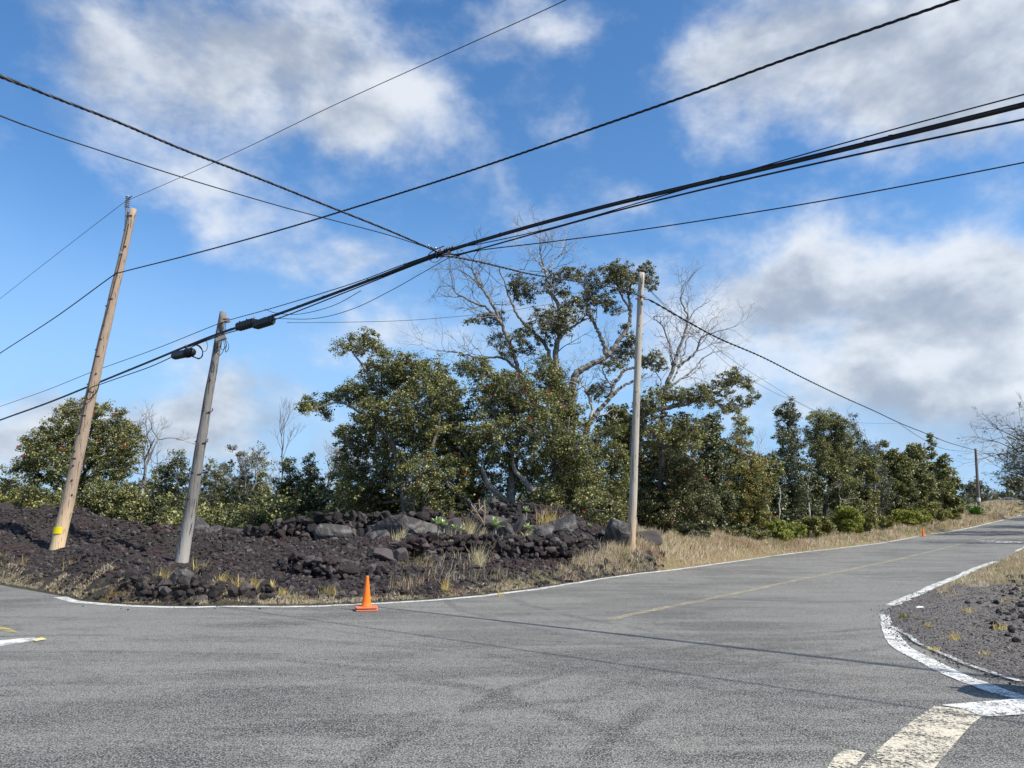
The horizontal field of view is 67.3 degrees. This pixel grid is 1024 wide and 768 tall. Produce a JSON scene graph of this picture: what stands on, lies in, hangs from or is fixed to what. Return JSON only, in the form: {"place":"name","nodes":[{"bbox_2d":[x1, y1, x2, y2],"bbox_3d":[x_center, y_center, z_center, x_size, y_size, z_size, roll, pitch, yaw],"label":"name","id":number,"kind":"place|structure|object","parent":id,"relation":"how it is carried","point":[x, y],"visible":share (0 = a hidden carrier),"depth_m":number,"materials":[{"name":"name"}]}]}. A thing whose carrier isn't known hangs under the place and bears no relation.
{"place":"outdoors","nodes":[
{"label":"outdoors","id":0,"kind":"place"},
{"bbox_2d":[0,515,1023,767],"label":"road","id":1,"kind":"structure","parent":0,"point":[804,671],"depth_m":8.49,"materials":[{"name":"asphalt"}]},
{"bbox_2d":[355,576,377,610],"bbox_3d":[-2.850,4.101,15.100,0.432,0.649,0.432,2,-10,-13],"label":"traffic cone","id":2,"kind":"object","parent":1,"relation":"on","point":[366,605],"visible":1,"depth_m":15.01,"materials":[{"name":"orange plastic"}]},
{"bbox_2d":[54,515,1020,607],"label":"edge line","id":3,"kind":"object","parent":1,"relation":"on","point":[70,600],"visible":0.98,"depth_m":17.28,"materials":[{"name":"white paint"}]},
{"bbox_2d":[608,529,1023,619],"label":"line","id":4,"kind":"object","parent":1,"relation":"on","point":[650,610],"visible":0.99,"depth_m":19.57,"materials":[{"name":"yellow paint"}]},
{"bbox_2d":[828,749,865,767],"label":"painted patch","id":5,"kind":"object","parent":1,"relation":"on","point":[841,758],"visible":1,"depth_m":5.59,"materials":[{"name":"white paint"}]},
{"bbox_2d":[861,706,981,767],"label":"stop bar","id":6,"kind":"object","parent":1,"relation":"on","point":[928,731],"visible":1,"depth_m":6.05,"materials":[{"name":"white paint"}]},
{"bbox_2d":[886,561,998,604],"bbox_3d":[13.770,5.922,23.723,0.412,0.107,19.857,-8,-13,36],"label":"edge line","id":7,"kind":"object","parent":1,"relation":"on","point":[945,581],"visible":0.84,"depth_m":20.55,"materials":[{"name":"white paint"}]},
{"bbox_2d":[879,614,1023,700],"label":"curve line","id":8,"kind":"object","parent":1,"relation":"on","point":[954,672],"visible":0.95,"depth_m":9.28,"materials":[{"name":"white paint"}]},
{"bbox_2d":[944,698,1023,715],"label":"side stripe","id":9,"kind":"object","parent":1,"relation":"on","point":[988,707],"visible":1,"depth_m":7.15,"materials":[{"name":"white paint"}]},
{"bbox_2d":[0,502,1023,684],"bbox_3d":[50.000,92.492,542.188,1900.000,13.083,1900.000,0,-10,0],"label":"ground","id":10,"kind":"structure","parent":0,"point":[206,578],"depth_m":18.23,"materials":[{"name":"soil"}]},
{"bbox_2d":[0,477,16,502],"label":"shrub","id":11,"kind":"object","parent":10,"relation":"on","point":[5,485],"visible":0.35,"depth_m":37.09,"materials":[{"name":"green plant"}]},
{"bbox_2d":[1,484,80,508],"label":"shrub","id":12,"kind":"object","parent":10,"relation":"on","point":[30,498],"visible":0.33,"depth_m":34.24,"materials":[{"name":"green plant"}]},
{"bbox_2d":[5,396,148,505],"bbox_3d":[-20.966,3.780,38.063,7.159,6.795,4.694,0,-10,0],"label":"ohia tree","id":13,"kind":"object","parent":10,"relation":"on","point":[52,441],"visible":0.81,"depth_m":37.26,"materials":[{"name":"green plant"}]},
{"bbox_2d":[49,196,136,549],"bbox_3d":[-14.979,-0.274,27.437,2.032,13.713,0.492,-1,-10,5],"label":"utility pole","id":14,"kind":"object","parent":10,"relation":"on","point":[62,525],"visible":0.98,"depth_m":27.16,"materials":[{"name":"beige wood"}]},
{"bbox_2d":[1,0,565,297],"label":"cable","id":15,"kind":"object","parent":14,"relation":"attached to","point":[316,113],"visible":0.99,"depth_m":19.65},
{"bbox_2d":[0,0,959,352],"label":"cable","id":16,"kind":"object","parent":14,"relation":"attached to","point":[568,136],"visible":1,"depth_m":13.25,"materials":[{"name":"rubber"}]},
{"bbox_2d":[76,476,152,523],"bbox_3d":[-17.573,5.277,33.480,4.830,2.576,2.267,-6,-12,29],"label":"shrub","id":17,"kind":"object","parent":10,"relation":"on","point":[121,501],"visible":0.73,"depth_m":32.99,"materials":[{"name":"green plant"}]},
{"bbox_2d":[126,494,168,526],"bbox_3d":[-15.997,5.896,33.352,1.847,2.201,2.600,8,-13,-39],"label":"shrub","id":18,"kind":"object","parent":10,"relation":"on","point":[160,508],"visible":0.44,"depth_m":33.03,"materials":[{"name":"green plant"}]},
{"bbox_2d":[143,468,170,502],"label":"young tree","id":19,"kind":"object","parent":10,"relation":"on","point":[152,483],"visible":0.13,"depth_m":38.98,"materials":[{"name":"green plant"}]},
{"bbox_2d":[123,400,196,495],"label":"bare tree","id":20,"kind":"object","parent":10,"relation":"on","point":[148,455],"visible":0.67,"depth_m":41.58,"materials":[{"name":"grey plant"}]},
{"bbox_2d":[148,448,201,520],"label":"tree","id":21,"kind":"object","parent":10,"relation":"on","point":[169,473],"visible":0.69,"depth_m":37.94,"materials":[{"name":"green plant"}]},
{"bbox_2d":[170,569,194,585],"bbox_3d":[-7.154,4.225,16.707,0.475,0.416,0.353,8,-13,-37],"label":"boulder","id":22,"kind":"object","parent":10,"relation":"on","point":[176,574],"visible":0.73,"depth_m":16.64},
{"bbox_2d":[175,517,209,533],"bbox_3d":[-12.216,5.592,29.388,1.148,1.016,1.029,0,-10,0],"label":"boulder","id":23,"kind":"object","parent":10,"relation":"on","point":[201,525],"visible":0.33,"depth_m":29.17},
{"bbox_2d":[117,569,282,601],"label":"rock wall","id":24,"kind":"structure","parent":10,"relation":"on","point":[247,590],"depth_m":16.27,"materials":[{"name":"stone"}]},
{"bbox_2d":[175,311,230,562],"bbox_3d":[-10.332,1.978,25.758,1.589,9.147,0.517,-2,-10,9],"label":"utility pole","id":25,"kind":"object","parent":10,"relation":"on","point":[186,534],"visible":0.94,"depth_m":25.66,"materials":[{"name":"grey wood"}]},
{"bbox_2d":[0,103,1023,420],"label":"cable bundle","id":26,"kind":"object","parent":25,"relation":"attached to","point":[976,117],"visible":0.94,"depth_m":14.47,"materials":[{"name":"black rubber"}]},
{"bbox_2d":[171,344,202,359],"bbox_3d":[-11.526,-1.080,27.362,2.382,0.697,0.350,-9,-14,41],"label":"splice case","id":27,"kind":"object","parent":26,"relation":"hanging from","point":[185,353],"visible":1,"depth_m":27.24,"materials":[{"name":"black plastic"}]},
{"bbox_2d":[252,315,275,328],"bbox_3d":[-7.754,-1.939,24.047,1.017,0.314,0.250,-9,-14,41],"label":"splice case","id":28,"kind":"object","parent":26,"relation":"hanging from","point":[263,322],"visible":0.99,"depth_m":23.87,"materials":[{"name":"black plastic"}]},
{"bbox_2d":[404,243,467,265],"bbox_3d":[-1.896,-3.201,18.834,2.303,0.571,0.100,-9,-14,41],"label":"cable clamp","id":29,"kind":"object","parent":26,"relation":"attached to","point":[444,250],"visible":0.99,"depth_m":18.56,"materials":[{"name":"black metal"}]},
{"bbox_2d":[0,115,426,247],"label":"cable","id":30,"kind":"object","parent":29,"relation":"attached to","point":[189,179],"visible":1,"depth_m":13.13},
{"bbox_2d":[0,252,437,406],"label":"cable","id":31,"kind":"object","parent":29,"relation":"attached to","point":[239,317],"visible":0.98,"depth_m":24.64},
{"bbox_2d":[0,74,442,257],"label":"cable","id":32,"kind":"object","parent":29,"relation":"attached to","point":[8,79],"visible":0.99,"depth_m":13.24,"materials":[{"name":"rubber"}]},
{"bbox_2d":[0,102,1023,419],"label":"cable","id":33,"kind":"object","parent":26,"relation":"attached to","point":[616,202],"visible":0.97,"depth_m":14.45,"materials":[{"name":"rubber"}]},
{"bbox_2d":[430,94,1023,254],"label":"cable","id":34,"kind":"object","parent":26,"relation":"attached to","point":[784,160],"visible":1,"depth_m":12.57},
{"bbox_2d":[456,162,1023,255],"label":"cable","id":35,"kind":"object","parent":26,"relation":"attached to","point":[761,210],"visible":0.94,"depth_m":15.14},
{"bbox_2d":[187,118,1023,347],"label":"cable","id":36,"kind":"object","parent":25,"relation":"attached to","point":[932,138],"visible":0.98,"depth_m":13.90,"materials":[{"name":"rubber"}]},
{"bbox_2d":[198,463,221,511],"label":"tree","id":37,"kind":"object","parent":10,"relation":"on","point":[210,484],"visible":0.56,"depth_m":41.75,"materials":[{"name":"green plant"}]},
{"bbox_2d":[205,458,233,509],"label":"young tree","id":38,"kind":"object","parent":10,"relation":"on","point":[220,494],"visible":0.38,"depth_m":43.61,"materials":[{"name":"green plant"}]},
{"bbox_2d":[216,444,260,506],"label":"young tree","id":39,"kind":"object","parent":10,"relation":"on","point":[236,486],"visible":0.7,"depth_m":42.38,"materials":[{"name":"green plant"}]},
{"bbox_2d":[217,440,288,503],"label":"tree","id":40,"kind":"object","parent":10,"relation":"on","point":[251,461],"visible":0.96,"depth_m":42.44,"materials":[{"name":"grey plant"}]},
{"bbox_2d":[248,450,273,509],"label":"young tree","id":41,"kind":"object","parent":10,"relation":"on","point":[261,475],"visible":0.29,"depth_m":44.20,"materials":[{"name":"green plant"}]},
{"bbox_2d":[262,455,305,522],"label":"conical tree","id":42,"kind":"object","parent":10,"relation":"on","point":[285,464],"visible":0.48,"depth_m":36.31,"materials":[{"name":"green plant"}]},
{"bbox_2d":[267,397,306,481],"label":"bare tree","id":43,"kind":"object","parent":10,"relation":"on","point":[283,425],"visible":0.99,"depth_m":43.36,"materials":[{"name":"grey plant"}]},
{"bbox_2d":[290,452,334,516],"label":"conical tree","id":44,"kind":"object","parent":10,"relation":"on","point":[313,477],"visible":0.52,"depth_m":35.53,"materials":[{"name":"green plant"}]},
{"bbox_2d":[0,523,639,604],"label":"sparse grass","id":45,"kind":"structure","parent":10,"relation":"on","point":[286,600],"depth_m":18.19,"materials":[{"name":"plant"}]},
{"bbox_2d":[313,523,351,539],"bbox_3d":[-6.358,5.393,27.274,0.968,0.887,1.106,-8,-13,39],"label":"boulder","id":46,"kind":"object","parent":10,"relation":"on","point":[323,531],"visible":0.71,"depth_m":27.14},
{"bbox_2d":[0,502,665,604],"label":"lava rubble","id":47,"kind":"object","parent":10,"relation":"on","point":[354,554],"visible":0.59,"depth_m":22.61,"materials":[{"name":"stone"}]},
{"bbox_2d":[276,551,390,580],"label":"rock wall","id":48,"kind":"structure","parent":10,"relation":"on","point":[325,569],"depth_m":20.07,"materials":[{"name":"stone"}]},
{"bbox_2d":[231,506,479,539],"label":"rock wall","id":49,"kind":"structure","parent":10,"relation":"on","point":[336,517],"depth_m":27.92,"materials":[{"name":"stone"}]},
{"bbox_2d":[372,547,393,561],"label":"boulder","id":50,"kind":"object","parent":10,"relation":"on","point":[383,554],"visible":0.88,"depth_m":22.48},
{"bbox_2d":[293,326,481,514],"bbox_3d":[-5.390,1.876,33.232,8.372,8.990,6.643,0,-10,0],"label":"ohia tree","id":51,"kind":"object","parent":10,"relation":"on","point":[433,427],"visible":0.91,"depth_m":32.51,"materials":[{"name":"green plant"}]},
{"bbox_2d":[370,515,441,534],"bbox_3d":[-3.725,5.155,27.153,2.551,1.067,0.711,0,-10,0],"label":"boulder","id":52,"kind":"object","parent":10,"relation":"on","point":[398,522],"visible":0.64,"depth_m":26.97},
{"bbox_2d":[0,446,956,532],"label":"undergrowth","id":53,"kind":"object","parent":10,"relation":"on","point":[210,518],"visible":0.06,"depth_m":34.14,"materials":[{"name":"green plant"}]},
{"bbox_2d":[367,531,596,559],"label":"rock wall","id":54,"kind":"structure","parent":10,"relation":"on","point":[564,544],"depth_m":23.51,"materials":[{"name":"stone"}]},
{"bbox_2d":[477,515,511,529],"bbox_3d":[-0.654,5.086,27.710,1.314,0.728,0.802,0,-10,0],"label":"boulder","id":55,"kind":"object","parent":10,"relation":"on","point":[488,518],"visible":0.45,"depth_m":27.57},
{"bbox_2d":[0,456,994,522],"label":"woodland","id":56,"kind":"object","parent":10,"relation":"on","point":[821,505],"depth_m":74.91,"materials":[{"name":"green plant"}]},
{"bbox_2d":[494,521,513,536],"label":"boulder","id":57,"kind":"object","parent":10,"relation":"on","point":[506,529],"visible":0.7,"depth_m":26.17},
{"bbox_2d":[425,349,622,525],"bbox_3d":[0.479,2.319,32.497,8.068,8.041,5.335,0,-10,0],"label":"ohia tree","id":58,"kind":"object","parent":10,"relation":"on","point":[496,389],"visible":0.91,"depth_m":31.86,"materials":[{"name":"green plant"}]},
{"bbox_2d":[392,204,668,509],"bbox_3d":[0.876,-1.117,34.890,12.716,14.387,4.565,0,-10,0],"label":"half dead tree","id":59,"kind":"object","parent":10,"relation":"on","point":[560,327],"visible":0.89,"depth_m":34.90,"materials":[{"name":"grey plant"}]},
{"bbox_2d":[478,502,584,526],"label":"rock wall","id":60,"kind":"structure","parent":10,"relation":"on","point":[502,507],"depth_m":28.50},
{"bbox_2d":[521,525,552,537],"bbox_3d":[0.926,5.120,26.615,0.828,0.470,1.118,9,-13,-40],"label":"boulder","id":61,"kind":"object","parent":10,"relation":"on","point":[542,531],"visible":0.65,"depth_m":26.30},
{"bbox_2d":[544,514,578,534],"bbox_3d":[1.572,4.991,26.893,1.290,0.854,1.077,-4,-11,20],"label":"boulder","id":62,"kind":"object","parent":10,"relation":"on","point":[567,523],"visible":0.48,"depth_m":26.67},
{"bbox_2d":[582,416,637,525],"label":"roadside tree","id":63,"kind":"object","parent":10,"relation":"on","point":[614,469],"visible":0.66,"depth_m":34.07,"materials":[{"name":"green plant"}]},
{"bbox_2d":[605,518,629,547],"bbox_3d":[3.805,5.484,27.554,1.033,1.343,0.934,-5,-11,26],"label":"boulder","id":64,"kind":"object","parent":10,"relation":"on","point":[617,530],"visible":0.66,"depth_m":27.30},
{"bbox_2d":[595,403,651,520],"bbox_3d":[5.653,4.324,39.084,2.728,7.007,3.373,-10,-14,44],"label":"background tree","id":65,"kind":"object","parent":10,"relation":"on","point":[622,412],"visible":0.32,"depth_m":39.14,"materials":[{"name":"green plant"}]},
{"bbox_2d":[626,272,647,550],"bbox_3d":[4.560,1.190,28.208,1.106,11.007,0.361,-1,-10,5],"label":"utility pole","id":66,"kind":"object","parent":10,"relation":"on","point":[633,488],"visible":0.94,"depth_m":28.11,"materials":[{"name":"grey wood"}]},
{"bbox_2d":[440,255,641,296],"bbox_3d":[1.508,-3.211,23.847,0.059,1.986,12.021,-7,-12,33],"label":"cable","id":67,"kind":"object","parent":66,"relation":"attached to","point":[467,259],"visible":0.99,"depth_m":22.43,"materials":[{"name":"rubber"}]},
{"bbox_2d":[642,296,975,450],"bbox_3d":[33.688,2.958,66.420,0.283,1.440,95.419,-8,-13,37],"label":"cable","id":68,"kind":"object","parent":66,"relation":"attached to","point":[669,311],"visible":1,"depth_m":39.47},
{"bbox_2d":[636,530,662,544],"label":"boulder","id":69,"kind":"object","parent":10,"relation":"on","point":[652,536],"visible":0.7,"depth_m":29.66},
{"bbox_2d":[621,444,722,535],"bbox_3d":[7.728,5.447,37.917,5.156,5.382,4.228,0,-10,0],"label":"roadside tree","id":70,"kind":"object","parent":10,"relation":"on","point":[695,504],"visible":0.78,"depth_m":36.94,"materials":[{"name":"green plant"}]},
{"bbox_2d":[657,419,707,519],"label":"background tree","id":71,"kind":"object","parent":10,"relation":"on","point":[701,435],"visible":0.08,"depth_m":42.14,"materials":[{"name":"green plant"}]},
{"bbox_2d":[622,259,762,529],"bbox_3d":[9.134,0.495,38.737,7.703,14.115,3.965,0,-10,0],"label":"dead tree","id":72,"kind":"object","parent":10,"relation":"on","point":[668,379],"visible":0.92,"depth_m":38.95,"materials":[{"name":"wood"}]},
{"bbox_2d":[677,520,712,538],"bbox_3d":[8.428,6.875,35.364,1.715,1.218,1.430,0,-10,0],"label":"shrub","id":73,"kind":"object","parent":10,"relation":"on","point":[685,528],"visible":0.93,"depth_m":35.31,"materials":[{"name":"green plant"}]},
{"bbox_2d":[626,358,765,525],"bbox_3d":[8.652,2.839,36.083,6.796,8.306,3.009,0,-10,0],"label":"spreading tree","id":74,"kind":"object","parent":10,"relation":"on","point":[666,438],"visible":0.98,"depth_m":36.06,"materials":[{"name":"green plant"}]},
{"bbox_2d":[689,410,731,492],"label":"background tree","id":75,"kind":"object","parent":10,"relation":"on","point":[711,455],"visible":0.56,"depth_m":43.87,"materials":[{"name":"green plant"}]},
{"bbox_2d":[703,491,740,531],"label":"background tree","id":76,"kind":"object","parent":10,"relation":"on","point":[728,499],"visible":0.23,"depth_m":41.27,"materials":[{"name":"green plant"}]},
{"bbox_2d":[701,406,778,531],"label":"roadside tree","id":77,"kind":"object","parent":10,"relation":"on","point":[735,483],"visible":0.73,"depth_m":46.36,"materials":[{"name":"green plant"}]},
{"bbox_2d":[724,523,756,538],"bbox_3d":[11.707,7.748,39.270,1.933,1.294,1.444,0,-10,0],"label":"shrub","id":78,"kind":"object","parent":10,"relation":"on","point":[745,530],"visible":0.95,"depth_m":39.03,"materials":[{"name":"green plant"}]},
{"bbox_2d":[744,452,785,531],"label":"background tree","id":79,"kind":"object","parent":10,"relation":"on","point":[776,470],"visible":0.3,"depth_m":48.15,"materials":[{"name":"green plant"}]},
{"bbox_2d":[746,487,790,528],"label":"background tree","id":80,"kind":"object","parent":10,"relation":"on","point":[774,497],"visible":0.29,"depth_m":48.16,"materials":[{"name":"green plant"}]},
{"bbox_2d":[765,518,795,541],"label":"shrub","id":81,"kind":"object","parent":10,"relation":"on","point":[779,529],"visible":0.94,"depth_m":42.55,"materials":[{"name":"green plant"}]},
{"bbox_2d":[560,499,1023,580],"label":"verge grass","id":82,"kind":"structure","parent":10,"relation":"on","point":[718,539],"depth_m":35.91,"materials":[{"name":"plant"}]},
{"bbox_2d":[769,396,815,523],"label":"roadside tree","id":83,"kind":"object","parent":10,"relation":"on","point":[793,473],"visible":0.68,"depth_m":49.97,"materials":[{"name":"green plant"}]},
{"bbox_2d":[793,515,824,538],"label":"shrub","id":84,"kind":"object","parent":10,"relation":"on","point":[815,522],"visible":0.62,"depth_m":45.92,"materials":[{"name":"green plant"}]},
{"bbox_2d":[795,471,829,525],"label":"background tree","id":85,"kind":"object","parent":10,"relation":"on","point":[819,483],"visible":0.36,"depth_m":54.37,"materials":[{"name":"green plant"}]},
{"bbox_2d":[819,516,835,534],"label":"shrub","id":86,"kind":"object","parent":10,"relation":"on","point":[829,525],"visible":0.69,"depth_m":47.28,"materials":[{"name":"green plant"}]},
{"bbox_2d":[805,437,861,517],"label":"background tree","id":87,"kind":"object","parent":10,"relation":"on","point":[857,451],"visible":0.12,"depth_m":59.81,"materials":[{"name":"green plant"}]},
{"bbox_2d":[799,406,868,527],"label":"roadside tree","id":88,"kind":"object","parent":10,"relation":"on","point":[828,444],"visible":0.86,"depth_m":56.53,"materials":[{"name":"green plant"}]},
{"bbox_2d":[831,505,864,535],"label":"shrub","id":89,"kind":"object","parent":10,"relation":"on","point":[848,519],"visible":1,"depth_m":50.84,"materials":[{"name":"green plant"}]},
{"bbox_2d":[852,449,883,516],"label":"background tree","id":90,"kind":"object","parent":10,"relation":"on","point":[868,464],"visible":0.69,"depth_m":62.14,"materials":[{"name":"green plant"}]},
{"bbox_2d":[862,511,879,532],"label":"shrub","id":91,"kind":"object","parent":10,"relation":"on","point":[870,521],"visible":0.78,"depth_m":54.34,"materials":[{"name":"green plant"}]},
{"bbox_2d":[848,413,895,519],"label":"roadside tree","id":92,"kind":"object","parent":10,"relation":"on","point":[880,486],"visible":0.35,"depth_m":66.24,"materials":[{"name":"green plant"}]},
{"bbox_2d":[876,515,895,529],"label":"shrub","id":93,"kind":"object","parent":10,"relation":"on","point":[883,523],"visible":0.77,"depth_m":57.80,"materials":[{"name":"green plant"}]},
{"bbox_2d":[875,439,921,515],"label":"roadside tree","id":94,"kind":"object","parent":10,"relation":"on","point":[891,455],"visible":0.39,"depth_m":69.33,"materials":[{"name":"green plant"}]},
{"bbox_2d":[886,455,917,508],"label":"background tree","id":95,"kind":"object","parent":10,"relation":"on","point":[902,468],"visible":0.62,"depth_m":69.00,"materials":[{"name":"green plant"}]},
{"bbox_2d":[880,509,924,526],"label":"shrub","id":96,"kind":"object","parent":10,"relation":"on","point":[909,517],"visible":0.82,"depth_m":62.35,"materials":[{"name":"green plant"}]},
{"bbox_2d":[901,442,943,509],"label":"roadside tree","id":97,"kind":"object","parent":10,"relation":"on","point":[922,475],"visible":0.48,"depth_m":75.64,"materials":[{"name":"green plant"}]},
{"bbox_2d":[917,498,949,524],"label":"shrub","id":98,"kind":"object","parent":10,"relation":"on","point":[936,510],"visible":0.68,"depth_m":68.37,"materials":[{"name":"green plant"}]},
{"bbox_2d":[926,432,965,513],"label":"roadside tree","id":99,"kind":"object","parent":10,"relation":"on","point":[948,483],"visible":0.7,"depth_m":81.35,"materials":[{"name":"green plant"}]},
{"bbox_2d":[871,583,1023,687],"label":"gravel","id":100,"kind":"structure","parent":10,"relation":"on","point":[961,637],"depth_m":12.22,"materials":[{"name":"gravel"}]},
{"bbox_2d":[960,476,993,501],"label":"tree","id":101,"kind":"object","parent":10,"relation":"on","point":[971,487],"visible":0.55,"depth_m":123.69,"materials":[{"name":"green plant"}]},
{"bbox_2d":[935,549,1023,593],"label":"verge grass","id":102,"kind":"structure","parent":10,"relation":"on","point":[973,575],"depth_m":21.91,"materials":[{"name":"plant"}]},
{"bbox_2d":[955,390,1023,487],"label":"leaning tree","id":103,"kind":"object","parent":10,"relation":"on","point":[988,440],"visible":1,"depth_m":48.49,"materials":[{"name":"grey plant"}]},
{"bbox_2d":[965,573,1023,642],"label":"lava rubble","id":104,"kind":"object","parent":10,"relation":"on","point":[1011,629],"visible":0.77,"depth_m":13.99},
{"bbox_2d":[978,403,1023,516],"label":"leaning tree","id":105,"kind":"object","parent":10,"relation":"on","point":[1015,458],"visible":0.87,"depth_m":59.45,"materials":[{"name":"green plant"}]},
{"bbox_2d":[984,487,1021,500],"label":"tree","id":106,"kind":"object","parent":10,"relation":"on","point":[1002,494],"visible":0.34,"depth_m":136.41,"materials":[{"name":"green plant"}]},
{"bbox_2d":[998,474,1023,501],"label":"tree","id":107,"kind":"object","parent":10,"relation":"on","point":[1018,490],"visible":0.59,"depth_m":147.56,"materials":[{"name":"green plant"}]},
{"bbox_2d":[0,0,1023,505],"label":"sky","id":108,"kind":"structure","parent":0,"point":[905,304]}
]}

